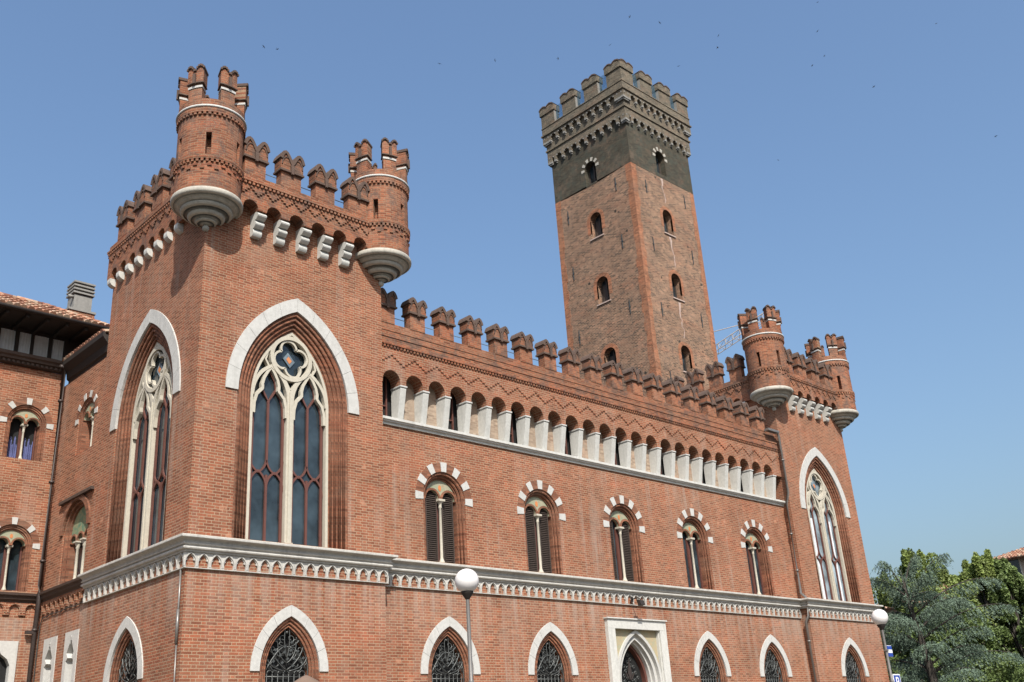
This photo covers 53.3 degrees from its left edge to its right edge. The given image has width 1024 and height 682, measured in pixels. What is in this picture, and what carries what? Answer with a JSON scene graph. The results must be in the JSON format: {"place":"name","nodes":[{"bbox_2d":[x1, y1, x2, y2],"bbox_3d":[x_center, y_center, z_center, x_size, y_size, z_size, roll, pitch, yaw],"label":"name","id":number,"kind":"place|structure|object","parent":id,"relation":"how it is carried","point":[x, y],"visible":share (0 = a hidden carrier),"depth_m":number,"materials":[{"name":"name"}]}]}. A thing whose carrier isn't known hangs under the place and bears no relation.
{"place":"outdoors","nodes":[
{"label":"outdoors","id":0,"kind":"place"},
{"bbox_2d":[0,280,109,681],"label":"side wing","id":1,"kind":"structure","parent":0,"point":[49,430],"depth_m":28.18,"materials":[{"name":"red brick"}]},
{"bbox_2d":[0,641,18,681],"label":"stone window","id":2,"kind":"structure","parent":1,"relation":"in","point":[8,649],"depth_m":26.58,"materials":[{"name":"white stone"}]},
{"bbox_2d":[0,517,39,590],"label":"two light window","id":3,"kind":"structure","parent":1,"relation":"in","point":[16,547],"depth_m":27.69,"materials":[{"name":"stone"}]},
{"bbox_2d":[0,398,53,461],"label":"two light window","id":4,"kind":"structure","parent":1,"relation":"in","point":[26,426],"depth_m":28.94,"materials":[{"name":"brick"}]},
{"bbox_2d":[40,636,57,681],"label":"stone window","id":5,"kind":"structure","parent":1,"relation":"in","point":[50,644],"depth_m":26.37,"materials":[{"name":"white stone"}]},
{"bbox_2d":[61,629,79,681],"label":"stone window","id":6,"kind":"structure","parent":1,"relation":"in","point":[72,637],"depth_m":25.44,"materials":[{"name":"white stone"}]},
{"bbox_2d":[58,485,93,584],"bbox_3d":[-11.432,5.210,26.970,0.500,2.310,2.150,17,-30,-41],"label":"three light window","id":7,"kind":"structure","parent":1,"relation":"in","point":[73,556],"depth_m":27.21,"materials":[{"name":"brick"}]},
{"bbox_2d":[75,390,97,454],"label":"two light window","id":8,"kind":"structure","parent":1,"relation":"in","point":[86,423],"depth_m":28.34,"materials":[{"name":"brick"}]},
{"bbox_2d":[294,675,319,681],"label":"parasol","id":9,"kind":"object","parent":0,"point":[305,678],"visible":1,"depth_m":13.92,"materials":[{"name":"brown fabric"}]},
{"bbox_2d":[455,569,478,681],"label":"street lamp","id":10,"kind":"object","parent":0,"point":[466,582],"visible":1,"depth_m":18.59,"materials":[{"name":"grey metal"}]},
{"bbox_2d":[0,0,1023,604],"label":"sky","id":11,"kind":"structure","parent":0,"point":[886,218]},
{"bbox_2d":[539,58,717,402],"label":"medieval tower","id":12,"kind":"structure","parent":0,"point":[634,283],"depth_m":57.19,"materials":[{"name":"brick"}]},
{"bbox_2d":[581,157,598,183],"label":"window","id":13,"kind":"structure","parent":12,"relation":"in","point":[592,175],"depth_m":58.97,"materials":[{"name":"stone"}]},
{"bbox_2d":[587,208,604,240],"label":"window","id":14,"kind":"structure","parent":12,"relation":"in","point":[599,224],"depth_m":57.59,"materials":[{"name":"brick"}]},
{"bbox_2d":[594,272,612,306],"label":"window","id":15,"kind":"structure","parent":12,"relation":"in","point":[606,289],"depth_m":56.07,"materials":[{"name":"brick"}]},
{"bbox_2d":[601,343,619,378],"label":"window","id":16,"kind":"structure","parent":12,"relation":"in","point":[614,355],"depth_m":54.57,"materials":[{"name":"brick"}]},
{"bbox_2d":[652,147,666,173],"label":"window","id":17,"kind":"structure","parent":12,"relation":"in","point":[657,163],"depth_m":59.10,"materials":[{"name":"stone"}]},
{"bbox_2d":[660,206,675,237],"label":"window","id":18,"kind":"structure","parent":12,"relation":"in","point":[664,223],"depth_m":57.48,"materials":[{"name":"brick"}]},
{"bbox_2d":[669,270,684,302],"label":"window","id":19,"kind":"structure","parent":12,"relation":"in","point":[672,287],"depth_m":55.96,"materials":[{"name":"brick"}]},
{"bbox_2d":[678,341,694,372],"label":"window","id":20,"kind":"structure","parent":12,"relation":"in","point":[682,358],"depth_m":54.38,"materials":[{"name":"brick"}]},
{"bbox_2d":[871,609,893,681],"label":"street lamp","id":21,"kind":"object","parent":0,"point":[879,617],"visible":1,"depth_m":28.09,"materials":[{"name":"grey metal"}]},
{"bbox_2d":[884,645,892,656],"bbox_3d":[10.341,8.520,28.013,0.350,0.305,0.100,17,-30,-41],"label":"street sign","id":22,"kind":"object","parent":21,"relation":"attached to","point":[889,650],"visible":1,"depth_m":28.00,"materials":[{"name":"blue metal"}]},
{"bbox_2d":[892,674,900,681],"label":"parking sign","id":23,"kind":"object","parent":21,"relation":"attached to","point":[896,677],"visible":1,"depth_m":27.79,"materials":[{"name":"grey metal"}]},
{"label":"ground","id":24,"kind":"structure","parent":0,"visible":0},
{"bbox_2d":[76,63,889,681],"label":"palace","id":25,"kind":"structure","parent":24,"relation":"on","point":[316,461],"depth_m":27.53,"materials":[{"name":"brick"}]},
{"bbox_2d":[103,616,142,681],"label":"pointed window","id":26,"kind":"structure","parent":25,"relation":"in","point":[126,651],"depth_m":23.25,"materials":[{"name":"stone"}]},
{"bbox_2d":[105,309,180,563],"bbox_3d":[-8.907,2.139,25.147,0.485,6.290,3.800,17,-30,-41],"label":"window","id":27,"kind":"structure","parent":25,"relation":"in","point":[142,413],"depth_m":25.29,"materials":[{"name":"stone"}]},
{"bbox_2d":[250,605,328,681],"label":"pointed window","id":28,"kind":"structure","parent":25,"relation":"in","point":[289,647],"depth_m":23.09,"materials":[{"name":"stone"}]},
{"bbox_2d":[225,299,358,549],"bbox_3d":[-5.461,1.892,25.109,3.800,6.290,0.485,17,-30,-41],"label":"window","id":29,"kind":"structure","parent":25,"relation":"in","point":[287,368],"depth_m":25.06,"materials":[{"name":"stone"}]},
{"bbox_2d":[383,376,386,415],"bbox_3d":[-3.635,1.519,27.908,0.496,1.410,0.050,17,-30,-41],"label":"gallery window frame","id":30,"kind":"structure","parent":25,"relation":"in","point":[385,379],"depth_m":28.06,"materials":[{"name":"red wood"}]},
{"bbox_2d":[415,462,472,564],"bbox_3d":[-1.965,4.715,27.907,2.039,2.759,0.440,17,-30,-41],"label":"two light window","id":31,"kind":"structure","parent":25,"relation":"in","point":[441,494],"depth_m":27.95,"materials":[{"name":"brick"}]},
{"bbox_2d":[420,616,480,681],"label":"pointed window","id":32,"kind":"structure","parent":25,"relation":"in","point":[444,658],"depth_m":26.56,"materials":[{"name":"stone"}]},
{"bbox_2d":[449,393,453,429],"bbox_3d":[-1.906,2.045,29.474,0.496,1.410,0.050,17,-30,-41],"label":"gallery window frame","id":33,"kind":"structure","parent":25,"relation":"in","point":[451,400],"depth_m":29.61,"materials":[{"name":"red wood"}]},
{"bbox_2d":[510,409,513,442],"bbox_3d":[-0.177,2.570,31.039,0.496,1.410,0.050,17,-30,-41],"label":"gallery window frame","id":34,"kind":"structure","parent":25,"relation":"in","point":[511,425],"depth_m":31.12,"materials":[{"name":"red wood"}]},
{"bbox_2d":[517,480,565,573],"bbox_3d":[0.768,5.546,30.382,2.039,2.759,0.440,17,-30,-41],"label":"two light window","id":35,"kind":"structure","parent":25,"relation":"in","point":[541,520],"depth_m":30.45,"materials":[{"name":"stone"}]},
{"bbox_2d":[528,622,578,681],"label":"pointed window","id":36,"kind":"structure","parent":25,"relation":"in","point":[552,658],"depth_m":29.07,"materials":[{"name":"stone"}]},
{"bbox_2d":[565,438,567,454],"bbox_3d":[1.552,3.096,32.605,0.496,1.410,0.050,17,-30,-41],"label":"gallery window frame","id":37,"kind":"structure","parent":25,"relation":"in","point":[565,438],"depth_m":32.64,"materials":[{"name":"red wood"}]},
{"bbox_2d":[603,495,644,582],"bbox_3d":[3.502,6.376,32.857,2.039,2.759,0.440,17,-30,-41],"label":"two light window","id":38,"kind":"structure","parent":25,"relation":"in","point":[622,524],"depth_m":32.95,"materials":[{"name":"stone"}]},
{"bbox_2d":[630,597,644,605],"bbox_3d":[3.892,8.079,31.686,0.200,0.320,0.441,17,-30,-41],"label":"floodlight","id":39,"kind":"object","parent":25,"relation":"attached to","point":[641,602],"visible":1,"depth_m":31.56,"materials":[{"name":"grey metal"}]},
{"bbox_2d":[677,508,713,589],"bbox_3d":[6.228,7.205,35.325,2.039,2.759,0.440,17,-30,-41],"label":"two light window","id":40,"kind":"structure","parent":25,"relation":"in","point":[692,533],"depth_m":35.47,"materials":[{"name":"stone"}]},
{"bbox_2d":[694,631,731,681],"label":"pointed window","id":41,"kind":"structure","parent":25,"relation":"in","point":[711,664],"depth_m":34.04,"materials":[{"name":"stone"}]},
{"bbox_2d":[741,520,774,595],"bbox_3d":[8.954,8.034,37.794,2.039,2.759,0.440,17,-30,-41],"label":"two light window","id":42,"kind":"structure","parent":25,"relation":"in","point":[754,542],"depth_m":37.95,"materials":[{"name":"stone"}]},
{"bbox_2d":[760,634,792,681],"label":"pointed window","id":43,"kind":"structure","parent":25,"relation":"in","point":[774,663],"depth_m":36.52,"materials":[{"name":"stone"}]},
{"bbox_2d":[799,447,860,602],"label":"window","id":44,"kind":"structure","parent":25,"relation":"in","point":[822,496],"depth_m":41.65,"materials":[{"name":"stone"}]},
{"bbox_2d":[841,637,868,681],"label":"pointed window","id":45,"kind":"structure","parent":25,"relation":"in","point":[853,664],"depth_m":39.60,"materials":[{"name":"stone"}]},
{"bbox_2d":[714,313,763,354],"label":"tower crane","id":46,"kind":"object","parent":24,"relation":"on","point":[731,344],"visible":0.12,"depth_m":134.03,"materials":[{"name":"paint"}]},
{"bbox_2d":[871,548,990,681],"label":"broadleaf tree","id":47,"kind":"object","parent":24,"relation":"on","point":[948,580],"visible":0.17,"depth_m":63.37,"materials":[{"name":"green plant"}]},
{"bbox_2d":[881,584,990,614],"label":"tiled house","id":48,"kind":"structure","parent":24,"relation":"on","point":[887,609],"depth_m":99.69,"materials":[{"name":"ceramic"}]},
{"bbox_2d":[869,553,1023,681],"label":"cedar tree","id":49,"kind":"object","parent":24,"relation":"on","point":[903,640],"visible":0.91,"depth_m":50.00,"materials":[{"name":"green plant"}]},
{"bbox_2d":[885,599,1023,681],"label":"broadleaf tree","id":50,"kind":"object","parent":24,"relation":"on","point":[1005,675],"visible":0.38,"depth_m":57.89,"materials":[{"name":"green plant"}]},
{"bbox_2d":[956,549,1023,681],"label":"broadleaf tree","id":51,"kind":"object","parent":24,"relation":"on","point":[981,566],"visible":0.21,"depth_m":63.95,"materials":[{"name":"green plant"}]},
{"bbox_2d":[987,557,1023,668],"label":"broadleaf tree","id":52,"kind":"object","parent":24,"relation":"on","point":[1010,577],"visible":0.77,"depth_m":61.38,"materials":[{"name":"green plant"}]},
{"bbox_2d":[994,547,1023,604],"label":"attic house","id":53,"kind":"structure","parent":24,"relation":"on","point":[1015,558],"depth_m":91.20,"materials":[{"name":"tile"}]},
{"bbox_2d":[1008,558,1023,577],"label":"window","id":54,"kind":"structure","parent":53,"relation":"in","point":[1016,562],"depth_m":91.13,"materials":[{"name":"glass"}]},
{"bbox_2d":[1011,617,1023,681],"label":"broadleaf tree","id":55,"kind":"object","parent":24,"relation":"on","point":[1018,676],"visible":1,"depth_m":54.64,"materials":[{"name":"green plant"}]}
]}

